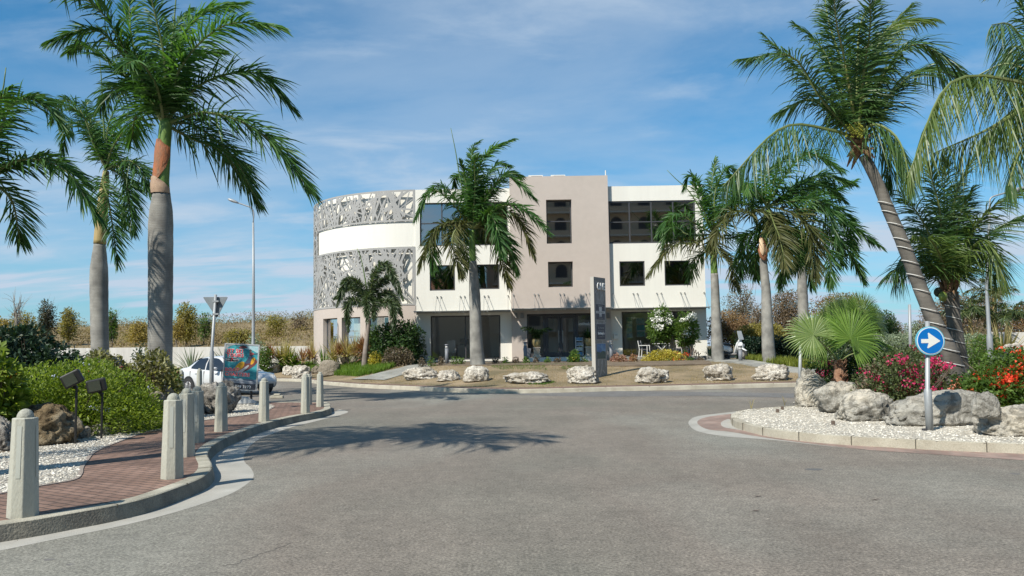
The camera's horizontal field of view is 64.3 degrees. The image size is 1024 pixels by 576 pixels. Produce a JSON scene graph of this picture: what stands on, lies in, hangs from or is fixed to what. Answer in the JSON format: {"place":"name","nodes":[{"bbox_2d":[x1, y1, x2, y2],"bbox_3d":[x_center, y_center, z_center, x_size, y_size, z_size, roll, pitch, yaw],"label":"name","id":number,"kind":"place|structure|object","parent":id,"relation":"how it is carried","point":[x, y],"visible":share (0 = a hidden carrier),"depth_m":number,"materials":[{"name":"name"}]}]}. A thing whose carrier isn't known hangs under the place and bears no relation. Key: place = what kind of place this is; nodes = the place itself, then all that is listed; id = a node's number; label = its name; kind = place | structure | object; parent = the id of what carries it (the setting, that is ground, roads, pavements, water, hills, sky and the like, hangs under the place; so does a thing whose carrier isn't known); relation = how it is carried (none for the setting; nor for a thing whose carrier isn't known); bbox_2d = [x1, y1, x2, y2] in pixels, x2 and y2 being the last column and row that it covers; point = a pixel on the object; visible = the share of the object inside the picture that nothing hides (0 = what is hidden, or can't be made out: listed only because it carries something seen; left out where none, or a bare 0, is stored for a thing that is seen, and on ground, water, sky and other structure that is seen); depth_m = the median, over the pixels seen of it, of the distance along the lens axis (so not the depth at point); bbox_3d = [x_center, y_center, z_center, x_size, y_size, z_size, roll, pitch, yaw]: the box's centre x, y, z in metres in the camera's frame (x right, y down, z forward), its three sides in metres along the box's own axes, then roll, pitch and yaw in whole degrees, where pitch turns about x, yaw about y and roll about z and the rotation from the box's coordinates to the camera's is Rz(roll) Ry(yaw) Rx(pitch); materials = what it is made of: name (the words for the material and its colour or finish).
{"place":"outdoors","nodes":[
{"label":"outdoors","id":0,"kind":"place"},
{"bbox_2d":[0,403,271,491],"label":"gravel","id":1,"kind":"structure","parent":0,"point":[61,459],"depth_m":11.85,"materials":[{"name":"gravel"}]},
{"bbox_2d":[60,369,84,443],"bbox_3d":[-7.233,1.968,13.384,0.360,1.274,0.235,1,-5,-25],"label":"floodlight","id":2,"kind":"object","parent":1,"relation":"on","point":[74,378],"visible":0.98,"depth_m":13.35,"materials":[{"name":"black plastic"}]},
{"bbox_2d":[125,347,183,415],"bbox_3d":[-8.013,2.124,18.104,1.509,1.641,1.298,-1,-4,0],"label":"variegated shrub","id":3,"kind":"object","parent":1,"relation":"on","point":[163,377],"visible":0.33,"depth_m":18.04,"materials":[{"name":"green plant"}]},
{"bbox_2d":[199,380,241,413],"bbox_3d":[-7.096,2.664,19.662,1.048,0.884,0.838,-1,-4,0],"label":"boulder","id":4,"kind":"object","parent":1,"relation":"on","point":[234,396],"visible":0.58,"depth_m":19.45,"materials":[{"name":"stone"}]},
{"bbox_2d":[222,343,259,403],"bbox_3d":[-7.829,2.426,23.193,1.288,1.725,0.558,-1,-4,0],"label":"banner stand","id":5,"kind":"object","parent":1,"relation":"on","point":[240,365],"visible":0.94,"depth_m":23.20,"materials":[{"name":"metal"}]},
{"bbox_2d":[0,401,323,520],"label":"pavement","id":6,"kind":"structure","parent":0,"point":[127,468],"depth_m":10.11,"materials":[{"name":"red brick"}]},
{"bbox_2d":[6,409,38,518],"bbox_3d":[-4.459,1.601,7.449,0.248,0.989,0.248,-1,-4,0],"label":"bollard","id":7,"kind":"object","parent":6,"relation":"on","point":[23,491],"visible":0.91,"depth_m":7.37,"materials":[{"name":"concrete"}]},
{"bbox_2d":[0,404,274,494],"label":"bed edging","id":8,"kind":"object","parent":6,"relation":"on","point":[83,464],"visible":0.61,"depth_m":11.49,"materials":[{"name":"grey"}]},
{"bbox_2d":[160,393,183,479],"bbox_3d":[-3.991,1.742,9.586,0.240,1.008,0.240,-3,-5,31],"label":"bollard","id":9,"kind":"object","parent":6,"relation":"on","point":[172,466],"visible":0.91,"depth_m":9.50,"materials":[{"name":"concrete"}]},
{"bbox_2d":[179,388,194,457],"bbox_3d":[-4.622,1.910,11.556,0.240,0.982,0.240,-1,-4,0],"label":"bollard","id":10,"kind":"object","parent":6,"relation":"on","point":[186,395],"visible":0.84,"depth_m":11.48,"materials":[{"name":"concrete"}]},
{"bbox_2d":[192,386,203,442],"bbox_3d":[-5.180,2.079,13.389,0.240,0.934,0.240,-3,-5,31],"label":"bollard","id":11,"kind":"object","parent":6,"relation":"on","point":[197,391],"visible":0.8,"depth_m":13.31,"materials":[{"name":"concrete"}]},
{"bbox_2d":[214,382,227,431],"bbox_3d":[-5.404,2.215,15.149,0.232,0.929,0.232,-1,-4,0],"label":"bollard","id":12,"kind":"object","parent":6,"relation":"on","point":[221,420],"visible":0.96,"depth_m":15.07,"materials":[{"name":"concrete"}]},
{"bbox_2d":[258,378,268,421],"bbox_3d":[-5.224,2.359,17.171,0.218,0.934,0.218,-3,-5,31],"label":"bollard","id":13,"kind":"object","parent":6,"relation":"on","point":[264,400],"visible":0.94,"depth_m":17.09,"materials":[{"name":"concrete"}]},
{"bbox_2d":[17,317,383,368],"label":"hillside","id":14,"kind":"structure","parent":0,"point":[86,345],"depth_m":65.35,"materials":[{"name":"plant"}]},
{"bbox_2d":[36,299,63,338],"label":"tree","id":15,"kind":"object","parent":14,"relation":"on","point":[46,318],"visible":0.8,"depth_m":58.00,"materials":[{"name":"green plant"}]},
{"bbox_2d":[57,306,81,344],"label":"tree","id":16,"kind":"object","parent":14,"relation":"on","point":[68,320],"visible":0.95,"depth_m":59.87,"materials":[{"name":"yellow plant"}]},
{"bbox_2d":[124,318,147,345],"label":"bush","id":17,"kind":"object","parent":14,"relation":"on","point":[138,330],"visible":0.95,"depth_m":59.64,"materials":[{"name":"yellow plant"}]},
{"bbox_2d":[174,300,200,344],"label":"tree","id":18,"kind":"object","parent":14,"relation":"on","point":[190,315],"visible":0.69,"depth_m":57.69,"materials":[{"name":"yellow plant"}]},
{"bbox_2d":[1,308,382,347],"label":"scrub","id":19,"kind":"object","parent":14,"relation":"on","point":[218,340],"visible":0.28,"depth_m":64.57,"materials":[{"name":"plant"}]},
{"bbox_2d":[38,317,383,347],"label":"dry scrub","id":20,"kind":"object","parent":14,"relation":"on","point":[188,342],"visible":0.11,"depth_m":63.21,"materials":[{"name":"brown plant"}]},
{"bbox_2d":[353,363,429,379],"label":"path","id":21,"kind":"structure","parent":0,"point":[396,372],"depth_m":39.93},
{"bbox_2d":[0,381,1023,575],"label":"road","id":22,"kind":"structure","parent":0,"point":[382,482],"depth_m":8.29,"materials":[{"name":"asphalt"}]},
{"bbox_2d":[0,401,331,541],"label":"kerb","id":23,"kind":"structure","parent":22,"relation":"on","point":[201,478],"depth_m":8.26,"materials":[{"name":"concrete"}]},
{"bbox_2d":[0,410,347,549],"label":"gutter","id":24,"kind":"object","parent":22,"relation":"on","point":[232,470],"visible":0.88,"depth_m":9.77,"materials":[{"name":"concrete"}]},
{"bbox_2d":[179,356,276,392],"bbox_3d":[-11.211,3.434,32.141,4.377,1.530,2.170,-4,-5,34],"label":"car","id":25,"kind":"object","parent":22,"relation":"on","point":[190,373],"visible":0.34,"depth_m":31.65,"materials":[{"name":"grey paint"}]},
{"bbox_2d":[228,198,254,343],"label":"street lamp","id":26,"kind":"object","parent":22,"relation":"on","point":[253,288],"visible":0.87,"depth_m":44.13,"materials":[{"name":"metal"}]},
{"bbox_2d":[277,378,795,393],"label":"kerb","id":27,"kind":"structure","parent":22,"relation":"on","point":[593,389],"depth_m":29.82,"materials":[{"name":"concrete"}]},
{"bbox_2d":[516,391,793,397],"bbox_3d":[5.283,3.506,26.908,10.786,0.001,3.296,-3,-5,24],"label":"asphalt patch","id":28,"kind":"object","parent":22,"relation":"on","point":[637,393],"visible":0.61,"depth_m":27.06,"materials":[{"name":"asphalt"}]},
{"bbox_2d":[688,412,844,447],"bbox_3d":[4.735,2.738,16.366,2.335,0.001,8.275,-1,-4,7],"label":"apron edge","id":29,"kind":"object","parent":22,"relation":"on","point":[693,423],"visible":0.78,"depth_m":14.96,"materials":[{"name":"concrete"}]},
{"bbox_2d":[697,414,1023,459],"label":"apron","id":30,"kind":"object","parent":22,"relation":"on","point":[712,423],"visible":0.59,"depth_m":12.30,"materials":[{"name":"brick"}]},
{"bbox_2d":[731,406,1023,453],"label":"kerb","id":31,"kind":"structure","parent":22,"relation":"on","point":[968,446],"depth_m":12.50,"materials":[{"name":"concrete"}]},
{"bbox_2d":[0,0,1023,345],"label":"sky","id":32,"kind":"structure","parent":0,"point":[635,91],"materials":[{"name":"blue"}]},
{"bbox_2d":[312,379,795,388],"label":"pavement","id":33,"kind":"structure","parent":0,"point":[565,387],"depth_m":30.57,"materials":[{"name":"concrete"}]},
{"bbox_2d":[176,354,977,387],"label":"lawn","id":34,"kind":"structure","parent":0,"point":[496,372],"depth_m":34.74,"materials":[{"name":"plant"}]},
{"bbox_2d":[276,360,397,376],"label":"ground cover","id":35,"kind":"object","parent":34,"relation":"on","point":[353,368],"visible":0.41,"depth_m":42.74,"materials":[{"name":"plant"}]},
{"bbox_2d":[332,249,403,366],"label":"foxtail palm","id":36,"kind":"object","parent":34,"relation":"on","point":[367,300],"visible":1,"depth_m":44.09,"materials":[{"name":"green"}]},
{"bbox_2d":[368,319,427,363],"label":"shrub","id":37,"kind":"object","parent":34,"relation":"on","point":[403,335],"visible":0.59,"depth_m":44.34,"materials":[{"name":"green plant"}]},
{"bbox_2d":[382,345,415,365],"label":"shrub","id":38,"kind":"object","parent":34,"relation":"on","point":[404,358],"visible":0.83,"depth_m":43.01,"materials":[{"name":"brown plant"}]},
{"bbox_2d":[402,366,437,379],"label":"boulder","id":39,"kind":"object","parent":34,"relation":"on","point":[418,373],"visible":0.85,"depth_m":36.10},
{"bbox_2d":[463,365,488,382],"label":"boulder","id":40,"kind":"object","parent":34,"relation":"on","point":[472,373],"visible":0.92,"depth_m":33.17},
{"bbox_2d":[313,170,711,364],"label":"office building","id":41,"kind":"structure","parent":34,"relation":"on","point":[599,227],"depth_m":46.89,"materials":[{"name":"paint"}]},
{"bbox_2d":[430,265,454,290],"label":"window","id":42,"kind":"structure","parent":41,"relation":"in","point":[444,280],"depth_m":46.90,"materials":[{"name":"black glass"}]},
{"bbox_2d":[420,202,507,245],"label":"window","id":43,"kind":"structure","parent":41,"relation":"in","point":[432,212],"depth_m":47.19,"materials":[{"name":"glass"}]},
{"bbox_2d":[477,264,498,288],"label":"window","id":44,"kind":"structure","parent":41,"relation":"in","point":[488,279],"depth_m":46.92,"materials":[{"name":"black glass"}]},
{"bbox_2d":[546,200,571,243],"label":"window","id":45,"kind":"structure","parent":41,"relation":"in","point":[558,213],"depth_m":47.04,"materials":[{"name":"glass"}]},
{"bbox_2d":[548,262,572,286],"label":"window","id":46,"kind":"structure","parent":41,"relation":"in","point":[560,274],"depth_m":46.82,"materials":[{"name":"black glass"}]},
{"bbox_2d":[619,261,644,285],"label":"window","id":47,"kind":"structure","parent":41,"relation":"in","point":[632,273],"depth_m":46.88,"materials":[{"name":"black glass"}]},
{"bbox_2d":[608,200,695,243],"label":"window","id":48,"kind":"structure","parent":41,"relation":"in","point":[629,221],"depth_m":47.10,"materials":[{"name":"glass"}]},
{"bbox_2d":[664,260,689,285],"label":"window","id":49,"kind":"structure","parent":41,"relation":"in","point":[674,273],"depth_m":46.88,"materials":[{"name":"black glass"}]},
{"bbox_2d":[503,371,550,383],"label":"boulder","id":50,"kind":"object","parent":34,"relation":"on","point":[526,377],"visible":0.91,"depth_m":31.75,"materials":[{"name":"stone"}]},
{"bbox_2d":[424,360,711,366],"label":"mulch","id":51,"kind":"object","parent":34,"relation":"on","point":[639,363],"visible":0.41,"depth_m":38.53,"materials":[{"name":"soil"}]},
{"bbox_2d":[413,130,554,364],"bbox_3d":[-1.335,-2.051,40.296,6.921,11.967,4.077,-1,-4,0],"label":"royal palm","id":52,"kind":"object","parent":51,"relation":"on","point":[475,208],"visible":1,"depth_m":40.00,"materials":[{"name":"green"}]},
{"bbox_2d":[645,303,676,354],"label":"flowering tree","id":53,"kind":"object","parent":51,"relation":"on","point":[660,324],"visible":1,"depth_m":42.81,"materials":[{"name":"green plant"}]},
{"bbox_2d":[640,348,686,360],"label":"shrub","id":54,"kind":"object","parent":51,"relation":"on","point":[661,356],"visible":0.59,"depth_m":41.07,"materials":[{"name":"yellow plant"}]},
{"bbox_2d":[672,311,701,358],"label":"flowering tree","id":55,"kind":"object","parent":51,"relation":"on","point":[685,334],"visible":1,"depth_m":42.73,"materials":[{"name":"green plant"}]},
{"bbox_2d":[566,365,599,383],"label":"boulder","id":56,"kind":"object","parent":34,"relation":"on","point":[585,374],"visible":0.88,"depth_m":31.64,"materials":[{"name":"stone"}]},
{"bbox_2d":[590,277,606,376],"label":"sign pillar","id":57,"kind":"structure","parent":34,"relation":"on","point":[598,325],"depth_m":33.95,"materials":[{"name":"grey"}]},
{"bbox_2d":[634,367,669,383],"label":"boulder","id":58,"kind":"object","parent":34,"relation":"on","point":[651,375],"visible":0.87,"depth_m":31.47,"materials":[{"name":"stone"}]},
{"bbox_2d":[645,156,767,359],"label":"royal palm","id":59,"kind":"object","parent":34,"relation":"on","point":[717,348],"visible":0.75,"depth_m":40.56,"materials":[{"name":"green"}]},
{"bbox_2d":[702,363,732,380],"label":"boulder","id":60,"kind":"object","parent":34,"relation":"on","point":[720,372],"visible":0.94,"depth_m":32.47,"materials":[{"name":"stone"}]},
{"bbox_2d":[707,309,753,355],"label":"tree","id":61,"kind":"object","parent":34,"relation":"on","point":[729,323],"visible":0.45,"depth_m":59.74,"materials":[{"name":"orange plant"}]},
{"bbox_2d":[720,281,756,323],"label":"tree","id":62,"kind":"object","parent":34,"relation":"on","point":[741,309],"visible":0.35,"depth_m":61.58,"materials":[{"name":"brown plant"}]},
{"bbox_2d":[728,321,787,344],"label":"tree","id":63,"kind":"object","parent":34,"relation":"on","point":[754,330],"visible":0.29,"depth_m":54.54,"materials":[{"name":"green plant"}]},
{"bbox_2d":[751,364,789,380],"bbox_3d":[10.395,3.418,32.725,1.664,0.750,1.248,-1,-4,0],"label":"boulder","id":64,"kind":"object","parent":34,"relation":"on","point":[771,372],"visible":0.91,"depth_m":32.30,"materials":[{"name":"stone"}]},
{"bbox_2d":[734,335,810,358],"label":"hedge","id":65,"kind":"object","parent":34,"relation":"on","point":[782,349],"visible":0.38,"depth_m":41.98,"materials":[{"name":"green plant"}]},
{"bbox_2d":[706,148,859,361],"bbox_3d":[13.021,-1.457,38.727,8.073,10.281,4.211,-1,-4,0],"label":"royal palm","id":66,"kind":"object","parent":34,"relation":"on","point":[772,227],"visible":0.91,"depth_m":38.45,"materials":[{"name":"green plant"}]},
{"bbox_2d":[771,289,797,334],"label":"tree","id":67,"kind":"object","parent":34,"relation":"on","point":[788,311],"visible":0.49,"depth_m":59.60,"materials":[{"name":"brown plant"}]},
{"bbox_2d":[744,353,908,368],"bbox_3d":[13.569,3.429,37.990,8.930,0.881,4.606,-5,-6,44],"label":"ground cover","id":68,"kind":"object","parent":34,"relation":"on","point":[787,361],"visible":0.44,"depth_m":37.42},
{"bbox_2d":[770,178,886,357],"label":"royal palm","id":69,"kind":"object","parent":34,"relation":"on","point":[849,232],"visible":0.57,"depth_m":46.15,"materials":[{"name":"green plant"}]},
{"bbox_2d":[813,331,986,369],"bbox_3d":[17.502,2.996,36.900,7.532,2.149,2.075,-2,-4,13],"label":"hedge","id":70,"kind":"object","parent":34,"relation":"on","point":[893,338],"visible":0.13,"depth_m":36.56,"materials":[{"name":"green plant"}]},
{"bbox_2d":[916,291,985,338],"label":"tree","id":71,"kind":"object","parent":34,"relation":"on","point":[965,321],"visible":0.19,"depth_m":55.01,"materials":[{"name":"green plant"}]},
{"bbox_2d":[940,296,1000,340],"bbox_3d":[21.764,1.910,38.410,2.536,3.071,2.747,-1,-4,0],"label":"areca palm","id":72,"kind":"object","parent":34,"relation":"on","point":[971,311],"visible":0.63,"depth_m":38.22,"materials":[{"name":"plant"}]},
{"bbox_2d":[965,334,1002,369],"bbox_3d":[20.277,2.963,34.955,1.592,2.009,1.595,-1,-4,0],"label":"hedge","id":73,"kind":"object","parent":34,"relation":"on","point":[984,345],"visible":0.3,"depth_m":35.01,"materials":[{"name":"green plant"}]},
{"bbox_2d":[962,277,1019,336],"bbox_3d":[23.024,1.447,38.871,2.487,4.024,2.570,-1,-4,0],"label":"areca palm","id":74,"kind":"object","parent":34,"relation":"on","point":[994,298],"visible":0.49,"depth_m":38.94,"materials":[{"name":"green plant"}]},
{"bbox_2d":[974,301,1023,342],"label":"tree","id":75,"kind":"object","parent":34,"relation":"on","point":[1017,314],"visible":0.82,"depth_m":37.83,"materials":[{"name":"plant"}]},
{"bbox_2d":[707,358,973,377],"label":"footpath","id":76,"kind":"structure","parent":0,"point":[752,363],"depth_m":38.01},
{"bbox_2d":[985,186,1023,363],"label":"street lamp","id":77,"kind":"object","parent":76,"relation":"on","point":[989,339],"visible":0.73,"depth_m":33.94,"materials":[{"name":"metal"}]},
{"bbox_2d":[731,406,1023,443],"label":"gravel","id":78,"kind":"structure","parent":0,"point":[864,427],"depth_m":14.17,"materials":[{"name":"gravel"}]},
{"bbox_2d":[794,368,826,406],"bbox_3d":[7.074,2.360,19.041,0.905,0.972,0.543,-1,-4,0],"label":"boulder","id":79,"kind":"object","parent":78,"relation":"on","point":[808,381],"visible":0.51,"depth_m":18.91,"materials":[{"name":"stone"}]},
{"bbox_2d":[782,291,903,381],"bbox_3d":[7.622,1.255,19.009,3.662,2.460,1.700,1,-5,-26],"label":"fan palm","id":80,"kind":"object","parent":78,"relation":"on","point":[836,324],"visible":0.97,"depth_m":18.50,"materials":[{"name":"green plant"}]},
{"bbox_2d":[834,389,893,421],"bbox_3d":[6.746,2.248,15.541,1.050,0.634,0.787,-1,-4,0],"label":"boulder","id":81,"kind":"object","parent":78,"relation":"on","point":[856,405],"visible":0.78,"depth_m":15.25,"materials":[{"name":"stone"}]},
{"bbox_2d":[915,321,944,430],"bbox_3d":[6.948,1.471,13.530,0.477,1.843,0.140,-1,-4,0],"label":"arrow sign","id":82,"kind":"object","parent":78,"relation":"on","point":[929,340],"visible":0.98,"depth_m":13.50,"materials":[{"name":"metal"}]},
{"bbox_2d":[882,389,979,425],"bbox_3d":[7.485,2.143,14.501,1.719,0.681,0.860,-1,-4,0],"label":"boulder","id":83,"kind":"object","parent":78,"relation":"on","point":[951,407],"visible":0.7,"depth_m":14.18,"materials":[{"name":"stone"}]},
{"bbox_2d":[970,404,1023,436],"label":"boulder","id":84,"kind":"object","parent":78,"relation":"on","point":[1008,421],"visible":0.84,"depth_m":12.51,"materials":[{"name":"stone"}]},
{"bbox_2d":[971,391,1000,418],"bbox_3d":[7.306,1.808,12.590,0.402,0.425,0.301,-1,-4,0],"label":"boulder","id":85,"kind":"object","parent":84,"relation":"on","point":[986,404],"visible":1,"depth_m":12.49,"materials":[{"name":"stone"}]},
{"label":"garden bed","id":86,"kind":"structure","parent":0,"visible":0},
{"bbox_2d":[0,416,11,450],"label":"boulder","id":87,"kind":"object","parent":86,"relation":"on","point":[5,432],"visible":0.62,"depth_m":12.49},
{"bbox_2d":[0,340,32,424],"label":"shrub","id":88,"kind":"object","parent":86,"relation":"on","point":[14,402],"visible":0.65,"depth_m":13.28,"materials":[{"name":"green plant"}]},
{"bbox_2d":[0,322,88,389],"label":"hedge","id":89,"kind":"object","parent":86,"relation":"on","point":[28,347],"visible":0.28,"depth_m":19.11,"materials":[{"name":"green plant"}]},
{"bbox_2d":[0,67,109,254],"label":"royal palm","id":90,"kind":"object","parent":86,"relation":"on","point":[47,161],"visible":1,"depth_m":20.20,"materials":[{"name":"green"}]},
{"bbox_2d":[27,402,84,445],"bbox_3d":[-7.741,2.272,13.491,1.192,0.753,0.894,-1,-4,0],"label":"boulder","id":91,"kind":"object","parent":86,"relation":"on","point":[56,423],"visible":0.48,"depth_m":13.33,"materials":[{"name":"stone"}]},
{"bbox_2d":[13,355,163,434],"bbox_3d":[-8.004,1.999,15.276,3.215,1.522,2.927,0,-4,-16],"label":"shrub","id":92,"kind":"object","parent":86,"relation":"on","point":[130,404],"visible":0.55,"depth_m":14.99,"materials":[{"name":"green plant"}]},
{"bbox_2d":[86,377,106,437],"bbox_3d":[-7.231,2.112,14.165,0.339,1.102,0.235,1,-5,-25],"label":"floodlight","id":93,"kind":"object","parent":86,"relation":"on","point":[98,385],"visible":0.96,"depth_m":14.13,"materials":[{"name":"black plastic"}]},
{"bbox_2d":[47,60,155,361],"bbox_3d":[-13.993,-1.994,27.465,5.218,11.515,3.658,-1,-4,0],"label":"royal palm","id":94,"kind":"object","parent":86,"relation":"on","point":[92,131],"visible":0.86,"depth_m":26.92,"materials":[{"name":"green"}]},
{"bbox_2d":[81,347,143,415],"bbox_3d":[-8.753,2.030,17.455,1.541,1.529,1.613,-1,-4,0],"label":"variegated shrub","id":95,"kind":"object","parent":86,"relation":"on","point":[96,353],"visible":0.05,"depth_m":17.50,"materials":[{"name":"green plant"}]},
{"bbox_2d":[39,0,323,372],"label":"royal palm","id":96,"kind":"object","parent":86,"relation":"on","point":[163,90],"visible":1,"depth_m":22.70,"materials":[{"name":"green"}]},
{"bbox_2d":[203,294,227,383],"bbox_3d":[-7.297,1.623,19.957,0.592,2.933,0.131,-1,-4,0],"label":"yield sign","id":97,"kind":"object","parent":86,"relation":"on","point":[215,303],"visible":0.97,"depth_m":19.99,"materials":[{"name":"metal"}]},
{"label":"planting bed","id":98,"kind":"structure","parent":0,"visible":0},
{"bbox_2d":[813,381,858,412],"bbox_3d":[6.931,2.329,17.290,1.118,0.732,0.671,-1,-4,0],"label":"boulder","id":99,"kind":"object","parent":98,"relation":"on","point":[829,396],"visible":0.54,"depth_m":17.05,"materials":[{"name":"stone"}]},
{"bbox_2d":[716,0,975,386],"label":"coconut palm","id":100,"kind":"object","parent":98,"relation":"on","point":[863,113],"visible":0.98,"depth_m":17.59,"materials":[{"name":"green plant"}]},
{"bbox_2d":[804,342,898,388],"bbox_3d":[8.258,1.989,19.671,2.503,1.731,2.140,-1,-4,0],"label":"bougainvillea","id":101,"kind":"object","parent":98,"relation":"on","point":[827,371],"visible":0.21,"depth_m":19.52,"materials":[{"name":"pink plant"}]},
{"bbox_2d":[849,343,961,400],"bbox_3d":[8.072,1.795,16.572,2.106,1.362,2.183,-1,-4,0],"label":"bougainvillea","id":102,"kind":"object","parent":98,"relation":"on","point":[901,378],"visible":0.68,"depth_m":16.33,"materials":[{"name":"pink plant"}]},
{"bbox_2d":[875,155,1023,374],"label":"coconut palm","id":103,"kind":"object","parent":98,"relation":"on","point":[950,268],"visible":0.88,"depth_m":19.22,"materials":[{"name":"green plant"}]},
{"bbox_2d":[902,0,1023,220],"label":"coconut palm","id":104,"kind":"object","parent":98,"relation":"on","point":[989,139],"visible":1,"depth_m":14.30,"materials":[{"name":"green plant"}]},
{"bbox_2d":[957,343,1023,406],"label":"bougainvillea","id":105,"kind":"object","parent":98,"relation":"on","point":[1002,381],"visible":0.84,"depth_m":14.66,"materials":[{"name":"green plant"}]},
{"label":"ground","id":106,"kind":"structure","parent":0,"visible":0},
{"bbox_2d":[54,346,313,367],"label":"garden wall","id":107,"kind":"structure","parent":106,"relation":"on","point":[125,353],"depth_m":52.95,"materials":[{"name":"paint"}]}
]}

